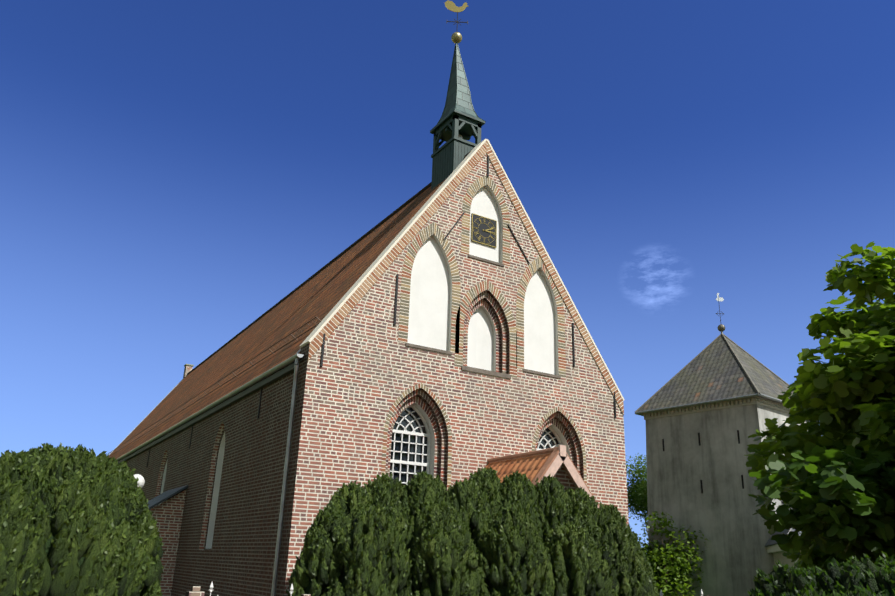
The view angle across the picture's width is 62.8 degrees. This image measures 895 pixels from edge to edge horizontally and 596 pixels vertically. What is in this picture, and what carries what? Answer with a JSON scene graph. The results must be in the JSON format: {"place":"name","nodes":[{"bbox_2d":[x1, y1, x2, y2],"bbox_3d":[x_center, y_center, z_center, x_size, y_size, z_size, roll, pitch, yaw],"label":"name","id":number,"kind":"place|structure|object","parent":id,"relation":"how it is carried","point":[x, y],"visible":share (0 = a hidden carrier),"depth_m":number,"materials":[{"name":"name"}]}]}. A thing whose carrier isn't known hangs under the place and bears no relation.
{"place":"outdoors","nodes":[
{"label":"outdoors","id":0,"kind":"place"},
{"bbox_2d":[0,0,894,546],"label":"sky","id":1,"kind":"structure","parent":0,"point":[172,171],"materials":[{"name":"blue"}]},
{"bbox_2d":[748,551,894,595],"bbox_3d":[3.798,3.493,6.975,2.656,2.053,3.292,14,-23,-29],"label":"hedge","id":2,"kind":"object","parent":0,"point":[853,576],"visible":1,"depth_m":7.38,"materials":[{"name":"green plant"}]},
{"label":"ground","id":3,"kind":"structure","parent":0,"visible":0},
{"bbox_2d":[0,442,165,595],"bbox_3d":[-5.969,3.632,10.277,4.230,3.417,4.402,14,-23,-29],"label":"yew tree","id":4,"kind":"object","parent":3,"relation":"on","point":[78,521],"visible":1,"depth_m":9.90,"materials":[{"name":"green plant"}]},
{"bbox_2d":[108,0,628,595],"bbox_3d":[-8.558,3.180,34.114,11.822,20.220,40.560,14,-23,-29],"label":"church","id":5,"kind":"structure","parent":3,"relation":"on","point":[434,326],"depth_m":20.08,"materials":[{"name":"brick"}]},
{"bbox_2d":[134,474,707,595],"bbox_3d":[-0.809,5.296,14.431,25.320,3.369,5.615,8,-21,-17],"label":"fence","id":6,"kind":"object","parent":3,"relation":"on","point":[195,591],"visible":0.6,"depth_m":11.80,"materials":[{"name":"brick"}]},
{"bbox_2d":[286,467,658,595],"bbox_3d":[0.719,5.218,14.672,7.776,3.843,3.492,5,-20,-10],"label":"yew tree","id":7,"kind":"object","parent":3,"relation":"on","point":[483,532],"visible":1,"depth_m":13.83,"materials":[{"name":"green plant"}]},
{"bbox_2d":[626,453,647,533],"bbox_3d":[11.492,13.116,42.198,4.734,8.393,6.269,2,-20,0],"label":"birch tree","id":8,"kind":"object","parent":3,"relation":"on","point":[637,493],"visible":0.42,"depth_m":42.38,"materials":[{"name":"green plant"}]},
{"bbox_2d":[636,511,710,595],"bbox_3d":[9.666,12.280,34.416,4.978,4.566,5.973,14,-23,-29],"label":"shrub","id":9,"kind":"object","parent":3,"relation":"on","point":[667,566],"visible":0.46,"depth_m":33.22,"materials":[{"name":"green plant"}]},
{"bbox_2d":[635,293,809,595],"bbox_3d":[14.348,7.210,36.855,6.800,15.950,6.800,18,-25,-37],"label":"bell tower","id":10,"kind":"structure","parent":3,"relation":"on","point":[710,408],"depth_m":34.33,"materials":[{"name":"grey concrete"}]},
{"bbox_2d":[764,505,801,566],"bbox_3d":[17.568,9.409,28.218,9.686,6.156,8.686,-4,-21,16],"label":"neighbour house","id":11,"kind":"structure","parent":3,"relation":"on","point":[776,551],"depth_m":28.71,"materials":[{"name":"white paint"}]},
{"bbox_2d":[744,241,894,571],"bbox_3d":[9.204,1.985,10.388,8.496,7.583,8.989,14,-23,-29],"label":"maple tree","id":12,"kind":"object","parent":3,"relation":"on","point":[847,398],"visible":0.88,"depth_m":10.96,"materials":[{"name":"green plant"}]},
{"bbox_2d":[748,438,894,571],"bbox_3d":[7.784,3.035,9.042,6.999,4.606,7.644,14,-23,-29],"label":"maple tree boughs","id":13,"kind":"object","parent":12,"relation":"attached to","point":[855,490],"visible":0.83,"depth_m":9.04,"materials":[{"name":"green plant"}]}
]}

